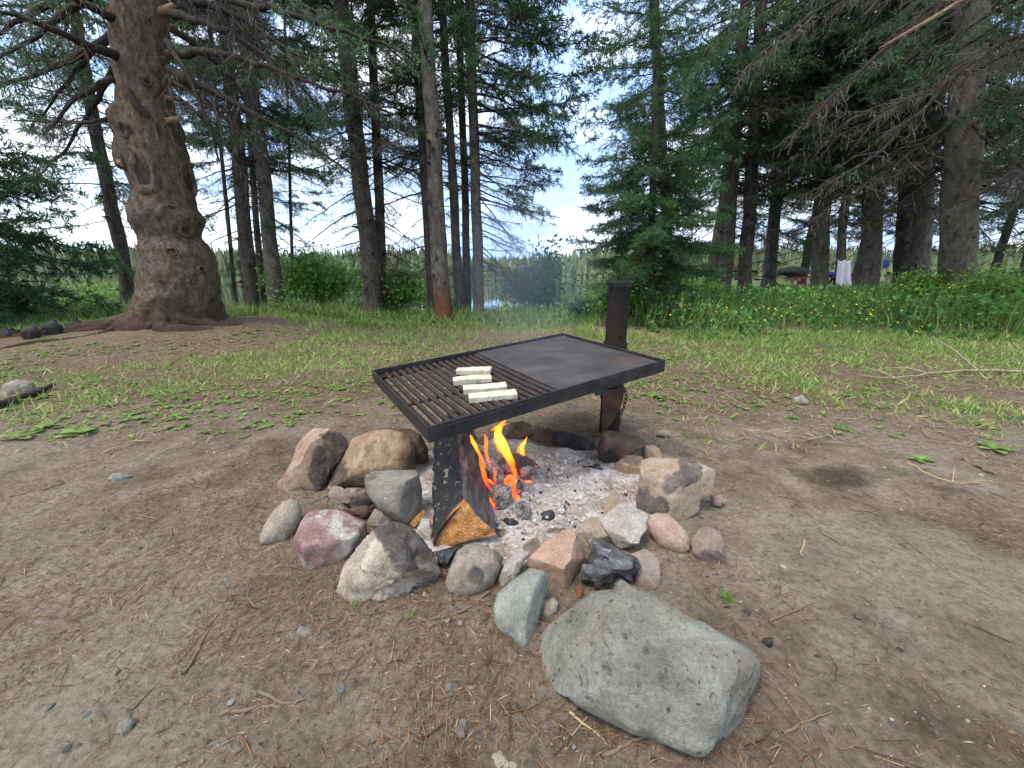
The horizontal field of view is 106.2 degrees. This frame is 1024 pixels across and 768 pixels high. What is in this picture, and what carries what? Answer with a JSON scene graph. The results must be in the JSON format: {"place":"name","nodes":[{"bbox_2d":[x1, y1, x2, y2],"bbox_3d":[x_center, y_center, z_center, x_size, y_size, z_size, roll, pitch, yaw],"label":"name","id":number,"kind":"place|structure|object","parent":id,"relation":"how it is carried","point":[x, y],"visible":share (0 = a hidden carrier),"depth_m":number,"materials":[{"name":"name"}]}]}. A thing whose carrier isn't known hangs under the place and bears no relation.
{"place":"outdoors","nodes":[
{"label":"outdoors","id":0,"kind":"place"},
{"bbox_2d":[3,281,644,314],"bbox_3d":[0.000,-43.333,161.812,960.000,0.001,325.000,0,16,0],"label":"lake water","id":1,"kind":"structure","parent":0,"point":[226,288],"depth_m":62.64,"materials":[{"name":"blue liquid"}]},
{"bbox_2d":[0,279,1023,767],"bbox_3d":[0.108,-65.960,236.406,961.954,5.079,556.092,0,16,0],"label":"ground","id":2,"kind":"structure","parent":0,"point":[824,561],"depth_m":1.05,"materials":[{"name":"soil"}]},
{"bbox_2d":[0,379,36,395],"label":"stone","id":3,"kind":"object","parent":2,"relation":"on","point":[10,387],"visible":0.69,"depth_m":2.64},
{"bbox_2d":[0,383,55,408],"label":"fallen branch","id":4,"kind":"object","parent":2,"relation":"on","point":[4,403],"visible":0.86,"depth_m":2.51,"materials":[{"name":"brown wood"}]},
{"bbox_2d":[40,319,63,334],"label":"stone","id":5,"kind":"object","parent":2,"relation":"on","point":[53,327],"visible":0.7,"depth_m":4.70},
{"bbox_2d":[0,127,135,331],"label":"spruce tree","id":6,"kind":"object","parent":2,"relation":"on","point":[19,299],"visible":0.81,"depth_m":6.30,"materials":[{"name":"green plant"}]},
{"bbox_2d":[45,271,119,307],"bbox_3d":[-9.935,-1.987,9.096,2.060,1.599,2.756,-12,20,-36],"label":"shrub","id":7,"kind":"object","parent":2,"relation":"on","point":[107,294],"visible":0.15,"depth_m":8.95,"materials":[{"name":"green plant"}]},
{"bbox_2d":[0,0,206,304],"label":"spruce tree","id":8,"kind":"object","parent":2,"relation":"on","point":[107,196],"visible":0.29,"depth_m":7.81,"materials":[{"name":"green plant"}]},
{"bbox_2d":[115,716,136,735],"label":"stone","id":9,"kind":"object","parent":2,"relation":"on","point":[125,726],"visible":1,"depth_m":0.70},
{"bbox_2d":[0,0,439,348],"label":"spruce tree","id":10,"kind":"object","parent":2,"relation":"on","point":[178,283],"visible":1,"depth_m":4.22,"materials":[{"name":"brown plant"}]},
{"bbox_2d":[78,0,365,314],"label":"spruce tree","id":11,"kind":"object","parent":2,"relation":"on","point":[249,280],"visible":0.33,"depth_m":7.17,"materials":[{"name":"green plant"}]},
{"bbox_2d":[174,8,286,306],"bbox_3d":[-6.208,-5.427,8.563,3.089,8.984,2.812,-7,17,-23],"label":"spruce tree","id":12,"kind":"object","parent":2,"relation":"on","point":[198,165],"visible":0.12,"depth_m":8.69,"materials":[{"name":"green plant"}]},
{"bbox_2d":[168,0,313,308],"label":"spruce tree","id":13,"kind":"object","parent":2,"relation":"on","point":[262,295],"visible":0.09,"depth_m":8.11,"materials":[{"name":"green plant"}]},
{"bbox_2d":[220,703,300,716],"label":"twig","id":14,"kind":"object","parent":2,"relation":"on","point":[236,710],"visible":1,"depth_m":0.73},
{"bbox_2d":[168,0,357,311],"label":"spruce tree","id":15,"kind":"object","parent":2,"relation":"on","point":[261,172],"visible":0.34,"depth_m":6.95,"materials":[{"name":"green plant"}]},
{"bbox_2d":[199,4,343,308],"bbox_3d":[-4.557,-5.401,8.287,2.874,9.113,2.913,-5,17,-18],"label":"spruce tree","id":16,"kind":"object","parent":2,"relation":"on","point":[290,187],"visible":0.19,"depth_m":8.58,"materials":[{"name":"green plant"}]},
{"bbox_2d":[260,498,301,544],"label":"stone","id":17,"kind":"object","parent":2,"relation":"on","point":[283,520],"visible":0.99,"depth_m":1.20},
{"bbox_2d":[255,231,362,311],"bbox_3d":[-4.067,-2.386,8.334,2.684,1.782,2.530,0,16,0],"label":"shrub","id":18,"kind":"object","parent":2,"relation":"on","point":[316,281],"visible":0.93,"depth_m":7.96,"materials":[{"name":"green plant"}]},
{"bbox_2d":[277,428,347,491],"bbox_3d":[-0.790,0.306,1.539,0.173,0.244,0.229,5,16,17],"label":"stone","id":19,"kind":"object","parent":2,"relation":"on","point":[318,453],"visible":0.92,"depth_m":1.48,"materials":[{"name":"beige stone"}]},
{"bbox_2d":[293,509,366,569],"bbox_3d":[-0.543,0.459,1.147,0.211,0.149,0.136,-5,17,-18],"label":"stone","id":20,"kind":"object","parent":2,"relation":"on","point":[324,538],"visible":0.98,"depth_m":1.10,"materials":[{"name":"stone"}]},
{"bbox_2d":[212,0,469,318],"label":"spruce tree","id":21,"kind":"object","parent":2,"relation":"on","point":[368,256],"visible":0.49,"depth_m":6.60,"materials":[{"name":"green plant"}]},
{"bbox_2d":[328,486,373,505],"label":"stone","id":22,"kind":"object","parent":2,"relation":"on","point":[356,496],"visible":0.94,"depth_m":1.30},
{"bbox_2d":[7,291,703,329],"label":"bank grass","id":23,"kind":"structure","parent":2,"relation":"on","point":[513,312],"depth_m":6.88,"materials":[{"name":"green plant"}]},
{"bbox_2d":[347,505,375,519],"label":"stone","id":24,"kind":"object","parent":2,"relation":"on","point":[364,512],"visible":0.89,"depth_m":1.29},
{"bbox_2d":[327,429,415,488],"bbox_3d":[-0.571,0.309,1.573,0.353,0.236,0.237,-7,17,-24],"label":"stone","id":25,"kind":"object","parent":2,"relation":"on","point":[362,456],"visible":0.73,"depth_m":1.51,"materials":[{"name":"stone"}]},
{"bbox_2d":[265,0,482,312],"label":"spruce tree","id":26,"kind":"object","parent":2,"relation":"on","point":[379,218],"visible":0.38,"depth_m":6.68,"materials":[{"name":"green plant"}]},
{"bbox_2d":[368,509,393,526],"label":"stone","id":27,"kind":"object","parent":2,"relation":"on","point":[377,517],"visible":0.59,"depth_m":1.27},
{"bbox_2d":[344,258,427,314],"bbox_3d":[-2.446,-2.042,7.990,2.253,1.391,1.556,0,16,0],"label":"shrub","id":28,"kind":"object","parent":2,"relation":"on","point":[406,291],"visible":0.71,"depth_m":7.81,"materials":[{"name":"green plant"}]},
{"bbox_2d":[336,521,442,601],"bbox_3d":[-0.336,0.479,1.020,0.255,0.191,0.182,-11,19,-34],"label":"stone","id":29,"kind":"object","parent":2,"relation":"on","point":[388,560],"visible":0.93,"depth_m":0.98,"materials":[{"name":"white stone"}]},
{"bbox_2d":[364,470,421,524],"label":"stone","id":30,"kind":"object","parent":2,"relation":"on","point":[395,495],"visible":1,"depth_m":1.26,"materials":[{"name":"stone"}]},
{"bbox_2d":[374,428,428,463],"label":"stone","id":31,"kind":"object","parent":2,"relation":"on","point":[421,450],"visible":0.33,"depth_m":1.66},
{"bbox_2d":[288,0,538,316],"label":"spruce tree","id":32,"kind":"object","parent":2,"relation":"on","point":[456,18],"visible":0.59,"depth_m":6.31,"materials":[{"name":"green plant"}]},
{"bbox_2d":[361,1,520,313],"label":"spruce tree","id":33,"kind":"object","parent":2,"relation":"on","point":[456,253],"visible":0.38,"depth_m":6.92,"materials":[{"name":"plant"}]},
{"bbox_2d":[358,0,526,324],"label":"spruce tree","id":34,"kind":"object","parent":2,"relation":"on","point":[427,48],"visible":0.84,"depth_m":5.98,"materials":[{"name":"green plant"}]},
{"bbox_2d":[436,545,463,568],"bbox_3d":[-0.174,0.499,1.097,0.082,0.070,0.053,-4,16,-13],"label":"charcoal","id":35,"kind":"object","parent":2,"relation":"on","point":[445,557],"visible":0.72,"depth_m":1.08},
{"bbox_2d":[398,0,519,310],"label":"spruce tree","id":36,"kind":"object","parent":2,"relation":"on","point":[465,254],"visible":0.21,"depth_m":7.50,"materials":[{"name":"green plant"}]},
{"bbox_2d":[445,544,502,595],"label":"stone","id":37,"kind":"object","parent":2,"relation":"on","point":[474,569],"visible":0.98,"depth_m":0.98,"materials":[{"name":"stone"}]},
{"bbox_2d":[408,0,610,317],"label":"spruce tree","id":38,"kind":"object","parent":2,"relation":"on","point":[513,126],"visible":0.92,"depth_m":6.68,"materials":[{"name":"green plant"}]},
{"bbox_2d":[0,310,1023,459],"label":"lawn grass","id":39,"kind":"structure","parent":2,"relation":"on","point":[898,338],"depth_m":3.70,"materials":[{"name":"plant"}]},
{"bbox_2d":[0,241,1023,280],"bbox_3d":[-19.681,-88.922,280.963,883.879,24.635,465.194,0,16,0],"label":"forest","id":40,"kind":"object","parent":2,"relation":"on","point":[579,268],"visible":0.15,"depth_m":172.88,"materials":[{"name":"plant"}]},
{"bbox_2d":[0,326,1023,440],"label":"weeds","id":41,"kind":"object","parent":2,"relation":"on","point":[338,387],"visible":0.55,"depth_m":2.60,"materials":[{"name":"green plant"}]},
{"bbox_2d":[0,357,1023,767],"bbox_3d":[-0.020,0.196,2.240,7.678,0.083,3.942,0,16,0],"label":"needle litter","id":42,"kind":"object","parent":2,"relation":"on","point":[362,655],"visible":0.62,"depth_m":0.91,"materials":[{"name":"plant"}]},
{"bbox_2d":[498,551,529,585],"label":"stone","id":43,"kind":"object","parent":2,"relation":"on","point":[511,568],"visible":0.87,"depth_m":1.01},
{"bbox_2d":[372,280,664,442],"bbox_3d":[0.087,0.027,1.695,1.197,0.928,0.678,-10,18,-31],"label":"fire grill","id":44,"kind":"object","parent":2,"relation":"on","point":[542,372],"visible":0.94,"depth_m":1.59,"materials":[{"name":"black metal"}]},
{"bbox_2d":[453,374,491,385],"bbox_3d":[-0.154,-0.017,1.484,0.147,0.029,0.057,-3,16,-9],"label":"cheese stick","id":45,"kind":"object","parent":44,"relation":"on","point":[469,379],"visible":1,"depth_m":1.47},
{"bbox_2d":[456,366,491,374],"bbox_3d":[-0.157,-0.054,1.581,0.146,0.028,0.056,0,16,0],"label":"cheese stick","id":46,"kind":"object","parent":44,"relation":"on","point":[480,370],"visible":0.94,"depth_m":1.56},
{"bbox_2d":[463,382,506,394],"bbox_3d":[-0.098,0.015,1.393,0.159,0.029,0.057,-3,16,-11],"label":"cheese stick","id":47,"kind":"object","parent":44,"relation":"on","point":[474,388],"visible":0.96,"depth_m":1.37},
{"bbox_2d":[468,389,517,403],"bbox_3d":[-0.066,0.040,1.320,0.165,0.030,0.058,-2,16,-8],"label":"cheese stick","id":48,"kind":"object","parent":44,"relation":"on","point":[492,395],"visible":1,"depth_m":1.30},
{"bbox_2d":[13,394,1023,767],"bbox_3d":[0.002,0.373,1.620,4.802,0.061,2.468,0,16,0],"label":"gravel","id":49,"kind":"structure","parent":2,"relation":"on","point":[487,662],"depth_m":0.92,"materials":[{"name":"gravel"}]},
{"bbox_2d":[505,421,531,439],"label":"stone","id":50,"kind":"object","parent":2,"relation":"on","point":[519,430],"visible":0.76,"depth_m":1.98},
{"bbox_2d":[493,568,547,646],"bbox_3d":[0.016,0.521,0.913,0.108,0.142,0.148,7,17,22],"label":"stone","id":51,"kind":"object","parent":2,"relation":"on","point":[519,600],"visible":1,"depth_m":0.87,"materials":[{"name":"stone"}]},
{"bbox_2d":[486,251,578,311],"bbox_3d":[0.321,-2.057,8.023,2.190,1.331,1.581,0,16,0],"label":"shrub","id":52,"kind":"object","parent":2,"relation":"on","point":[538,294],"visible":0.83,"depth_m":7.76,"materials":[{"name":"green plant"}]},
{"bbox_2d":[414,436,653,565],"bbox_3d":[0.131,0.396,1.526,1.296,0.068,1.110,-4,16,-15],"label":"ash bed","id":53,"kind":"object","parent":2,"relation":"on","point":[587,489],"visible":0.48,"depth_m":1.44,"materials":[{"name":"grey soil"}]},
{"bbox_2d":[417,518,432,539],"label":"stone","id":54,"kind":"object","parent":53,"relation":"on","point":[425,528],"visible":0.91,"depth_m":1.20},
{"bbox_2d":[431,409,496,545],"bbox_3d":[-0.204,0.306,1.443,0.208,0.228,0.662,-3,16,-11],"label":"log","id":55,"kind":"object","parent":53,"relation":"on","point":[461,505],"visible":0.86,"depth_m":1.25,"materials":[{"name":"brown wood"}]},
{"bbox_2d":[478,452,504,484],"bbox_3d":[-0.081,0.331,1.500,0.121,0.122,0.072,7,17,23],"label":"burnt wood","id":56,"kind":"object","parent":53,"relation":"on","point":[491,466],"visible":0.86,"depth_m":1.47,"materials":[{"name":"grey wood"}]},
{"bbox_2d":[492,484,512,509],"bbox_3d":[-0.033,0.404,1.361,0.075,0.093,0.086,0,16,0],"label":"burnt wood","id":57,"kind":"object","parent":53,"relation":"on","point":[502,499],"visible":0.89,"depth_m":1.33,"materials":[{"name":"grey wood"}]},
{"bbox_2d":[495,421,516,475],"bbox_3d":[-0.025,0.292,1.516,0.094,0.330,0.047,0,16,0],"label":"flame","id":58,"kind":"object","parent":53,"relation":"on","point":[500,440],"visible":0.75,"depth_m":1.49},
{"bbox_2d":[515,500,530,519],"bbox_3d":[0.037,0.433,1.309,0.054,0.069,0.062,0,16,0],"label":"burnt wood","id":59,"kind":"object","parent":53,"relation":"on","point":[522,510],"visible":0.97,"depth_m":1.29,"materials":[{"name":"grey wood"}]},
{"bbox_2d":[511,453,539,471],"bbox_3d":[0.050,0.324,1.571,0.128,0.084,0.082,0,16,0],"label":"burnt wood","id":60,"kind":"object","parent":53,"relation":"on","point":[520,461],"visible":0.64,"depth_m":1.54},
{"bbox_2d":[519,466,547,480],"bbox_3d":[0.085,0.363,1.535,0.117,0.077,0.075,6,17,20],"label":"burnt wood","id":61,"kind":"object","parent":53,"relation":"on","point":[531,473],"visible":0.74,"depth_m":1.51,"materials":[{"name":"grey wood"}]},
{"bbox_2d":[603,492,631,514],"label":"stone","id":62,"kind":"object","parent":53,"relation":"on","point":[613,500],"visible":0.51,"depth_m":1.32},
{"bbox_2d":[597,430,643,462],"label":"boulder","id":63,"kind":"object","parent":53,"relation":"on","point":[614,446],"visible":0.92,"depth_m":1.68,"materials":[{"name":"brown stone"}]},
{"bbox_2d":[615,455,642,474],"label":"stone","id":64,"kind":"object","parent":53,"relation":"on","point":[628,464],"visible":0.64,"depth_m":1.59,"materials":[{"name":"beige stone"}]},
{"bbox_2d":[641,445,661,458],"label":"stone","id":65,"kind":"object","parent":53,"relation":"on","point":[650,451],"visible":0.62,"depth_m":1.71,"materials":[{"name":"beige stone"}]},
{"bbox_2d":[530,428,557,445],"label":"stone","id":66,"kind":"object","parent":2,"relation":"on","point":[545,437],"visible":0.64,"depth_m":1.92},
{"bbox_2d":[523,234,575,307],"bbox_3d":[0.737,-2.341,8.096,1.016,1.844,0.990,15,21,42],"label":"shrub","id":67,"kind":"object","parent":2,"relation":"on","point":[551,262],"visible":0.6,"depth_m":7.92,"materials":[{"name":"green plant"}]},
{"bbox_2d":[540,597,558,616],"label":"stone","id":68,"kind":"object","parent":2,"relation":"on","point":[549,607],"visible":0.78,"depth_m":0.93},
{"bbox_2d":[526,529,585,589],"bbox_3d":[0.123,0.481,1.058,0.120,0.142,0.133,13,20,38],"label":"stone","id":69,"kind":"object","parent":2,"relation":"on","point":[558,559],"visible":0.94,"depth_m":1.02,"materials":[{"name":"stone"}]},
{"bbox_2d":[553,431,595,450],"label":"stone","id":70,"kind":"object","parent":2,"relation":"on","point":[564,439],"visible":0.87,"depth_m":1.83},
{"bbox_2d":[554,289,602,319],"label":"shrub","id":71,"kind":"object","parent":2,"relation":"on","point":[574,307],"visible":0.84,"depth_m":6.74,"materials":[{"name":"green plant"}]},
{"bbox_2d":[575,516,610,547],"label":"stone","id":72,"kind":"object","parent":2,"relation":"on","point":[587,529],"visible":0.69,"depth_m":1.16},
{"bbox_2d":[578,537,640,589],"bbox_3d":[0.262,0.497,1.017,0.161,0.124,0.129,9,18,28],"label":"charcoal lump","id":73,"kind":"object","parent":2,"relation":"on","point":[607,563],"visible":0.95,"depth_m":1.00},
{"bbox_2d":[565,265,675,323],"bbox_3d":[2.005,-1.548,6.642,1.845,1.092,1.596,-10,19,-32],"label":"shrub","id":74,"kind":"object","parent":2,"relation":"on","point":[636,291],"visible":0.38,"depth_m":6.46,"materials":[{"name":"green plant"}]},
{"bbox_2d":[598,502,645,548],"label":"stone","id":75,"kind":"object","parent":2,"relation":"on","point":[623,525],"visible":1,"depth_m":1.15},
{"bbox_2d":[630,549,661,590],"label":"stone","id":76,"kind":"object","parent":2,"relation":"on","point":[648,576],"visible":0.73,"depth_m":1.01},
{"bbox_2d":[539,585,760,757],"bbox_3d":[0.253,0.552,0.755,0.431,0.206,0.233,7,17,23],"label":"boulder","id":77,"kind":"object","parent":2,"relation":"on","point":[633,660],"visible":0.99,"depth_m":0.68,"materials":[{"name":"stone"}]},
{"bbox_2d":[565,0,745,319],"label":"spruce tree","id":78,"kind":"object","parent":2,"relation":"on","point":[636,235],"visible":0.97,"depth_m":5.82,"materials":[{"name":"green plant"}]},
{"bbox_2d":[562,0,770,293],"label":"spruce tree","id":79,"kind":"object","parent":2,"relation":"on","point":[599,51],"visible":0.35,"depth_m":7.77,"materials":[{"name":"green plant"}]},
{"bbox_2d":[646,513,690,552],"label":"stone","id":80,"kind":"object","parent":2,"relation":"on","point":[667,531],"visible":0.97,"depth_m":1.15,"materials":[{"name":"pink stone"}]},
{"bbox_2d":[636,458,715,521],"bbox_3d":[0.574,0.380,1.367,0.240,0.199,0.208,10,19,31],"label":"boulder","id":81,"kind":"object","parent":2,"relation":"on","point":[676,489],"visible":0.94,"depth_m":1.32,"materials":[{"name":"stone"}]},
{"bbox_2d":[692,526,724,562],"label":"stone","id":82,"kind":"object","parent":2,"relation":"on","point":[707,544],"visible":0.96,"depth_m":1.10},
{"bbox_2d":[665,271,757,311],"bbox_3d":[4.039,-2.127,8.505,2.024,1.200,1.845,0,16,0],"label":"shrub","id":83,"kind":"object","parent":2,"relation":"on","point":[699,283],"visible":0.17,"depth_m":8.16,"materials":[{"name":"green plant"}]},
{"bbox_2d":[674,0,793,290],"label":"spruce tree","id":84,"kind":"object","parent":2,"relation":"on","point":[716,235],"visible":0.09,"depth_m":16.12,"materials":[{"name":"green plant"}]},
{"bbox_2d":[636,0,857,294],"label":"spruce tree","id":85,"kind":"object","parent":2,"relation":"on","point":[742,60],"visible":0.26,"depth_m":9.24,"materials":[{"name":"green plant"}]},
{"bbox_2d":[713,0,837,290],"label":"spruce tree","id":86,"kind":"object","parent":2,"relation":"on","point":[803,241],"visible":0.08,"depth_m":17.43,"materials":[{"name":"green plant"}]},
{"bbox_2d":[692,0,867,292],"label":"spruce tree","id":87,"kind":"object","parent":2,"relation":"on","point":[770,263],"visible":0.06,"depth_m":11.57,"materials":[{"name":"green plant"}]},
{"bbox_2d":[666,0,901,305],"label":"spruce tree","id":88,"kind":"object","parent":2,"relation":"on","point":[745,270],"visible":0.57,"depth_m":9.01,"materials":[{"name":"green plant"}]},
{"bbox_2d":[558,276,1023,342],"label":"undergrowth","id":89,"kind":"object","parent":2,"relation":"on","point":[1007,313],"visible":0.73,"depth_m":5.89,"materials":[{"name":"green plant"}]},
{"bbox_2d":[754,13,863,286],"bbox_3d":[13.020,-10.000,15.732,4.779,14.158,5.285,0,16,0],"label":"spruce tree","id":90,"kind":"object","parent":2,"relation":"on","point":[806,259],"visible":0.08,"depth_m":16.91,"materials":[{"name":"green plant"}]},
{"bbox_2d":[783,16,910,285],"bbox_3d":[11.356,-9.456,12.866,4.900,13.180,4.892,-11,19,-34],"label":"spruce tree","id":91,"kind":"object","parent":2,"relation":"on","point":[841,249],"visible":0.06,"depth_m":13.97,"materials":[{"name":"green plant"}]},
{"bbox_2d":[680,0,1023,223],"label":"spruce tree","id":92,"kind":"object","parent":2,"relation":"on","point":[1014,16],"visible":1,"depth_m":3.94,"materials":[{"name":"green plant"}]},
{"bbox_2d":[725,0,999,304],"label":"spruce tree","id":93,"kind":"object","parent":2,"relation":"on","point":[820,258],"visible":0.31,"depth_m":8.89,"materials":[{"name":"green plant"}]},
{"bbox_2d":[788,117,937,284],"bbox_3d":[17.287,-11.295,17.527,5.448,14.158,5.448,0,16,0],"label":"spruce tree","id":94,"kind":"object","parent":2,"relation":"on","point":[854,271],"visible":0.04,"depth_m":19.10,"materials":[{"name":"green plant"}]},
{"bbox_2d":[750,0,1023,306],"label":"spruce tree","id":95,"kind":"object","parent":2,"relation":"on","point":[868,268],"visible":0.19,"depth_m":8.84,"materials":[{"name":"green plant"}]},
{"bbox_2d":[768,0,1023,285],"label":"spruce tree","id":96,"kind":"object","parent":2,"relation":"on","point":[901,254],"visible":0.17,"depth_m":8.52,"materials":[{"name":"green plant"}]},
{"bbox_2d":[781,0,1023,310],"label":"spruce tree","id":97,"kind":"object","parent":2,"relation":"on","point":[921,250],"visible":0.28,"depth_m":8.02,"materials":[{"name":"green plant"}]},
{"bbox_2d":[786,0,1023,318],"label":"spruce tree","id":98,"kind":"object","parent":2,"relation":"on","point":[959,241],"visible":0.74,"depth_m":6.70,"materials":[{"name":"green plant"}]},
{"bbox_2d":[877,260,962,311],"bbox_3d":[8.110,-1.858,7.611,1.390,1.162,1.302,0,16,0],"label":"shrub","id":99,"kind":"object","parent":2,"relation":"on","point":[903,278],"visible":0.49,"depth_m":7.45,"materials":[{"name":"green plant"}]},
{"bbox_2d":[854,0,1023,281],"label":"spruce tree","id":100,"kind":"object","parent":2,"relation":"on","point":[935,206],"visible":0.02,"depth_m":15.94,"materials":[{"name":"green plant"}]},
{"bbox_2d":[861,336,1023,377],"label":"fallen branch","id":101,"kind":"object","parent":2,"relation":"on","point":[974,367],"visible":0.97,"depth_m":3.20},
{"bbox_2d":[887,5,1023,256],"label":"spruce tree","id":102,"kind":"object","parent":2,"relation":"on","point":[988,246],"visible":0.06,"depth_m":16.56,"materials":[{"name":"green plant"}]},
{"bbox_2d":[921,251,1023,317],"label":"shrub","id":103,"kind":"object","parent":2,"relation":"on","point":[998,283],"visible":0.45,"depth_m":6.58,"materials":[{"name":"green plant"}]},
{"bbox_2d":[932,6,1023,280],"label":"spruce tree","id":104,"kind":"object","parent":2,"relation":"on","point":[998,252],"visible":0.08,"depth_m":16.86,"materials":[{"name":"green plant"}]},
{"bbox_2d":[935,52,1023,283],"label":"spruce tree","id":105,"kind":"object","parent":2,"relation":"on","point":[1003,229],"visible":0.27,"depth_m":13.31,"materials":[{"name":"green plant"}]},
{"bbox_2d":[938,80,1023,281],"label":"spruce tree","id":106,"kind":"object","parent":2,"relation":"on","point":[1022,265],"visible":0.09,"depth_m":15.72,"materials":[{"name":"green plant"}]},
{"bbox_2d":[0,0,1023,261],"label":"sky","id":107,"kind":"structure","parent":0,"point":[562,203],"materials":[{"name":"white"}]},
{"bbox_2d":[777,267,809,276],"bbox_3d":[10.629,-4.207,14.496,1.180,0.423,0.740,0,16,0],"label":"tarp bundle","id":108,"kind":"object","parent":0,"point":[794,271],"visible":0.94,"depth_m":14.27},
{"bbox_3d":[12.426,-4.389,13.516,2.604,0.133,0.009,0,16,0],"label":"clothesline","id":109,"kind":"object","parent":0,"visible":0},
{"bbox_2d":[836,260,851,285],"bbox_3d":[11.829,-3.842,13.668,0.722,1.104,0.135,0,16,0],"label":"hanging cloth","id":110,"kind":"object","parent":109,"relation":"hanging from","point":[843,275],"visible":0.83,"depth_m":13.64,"materials":[{"name":"white fabric"}]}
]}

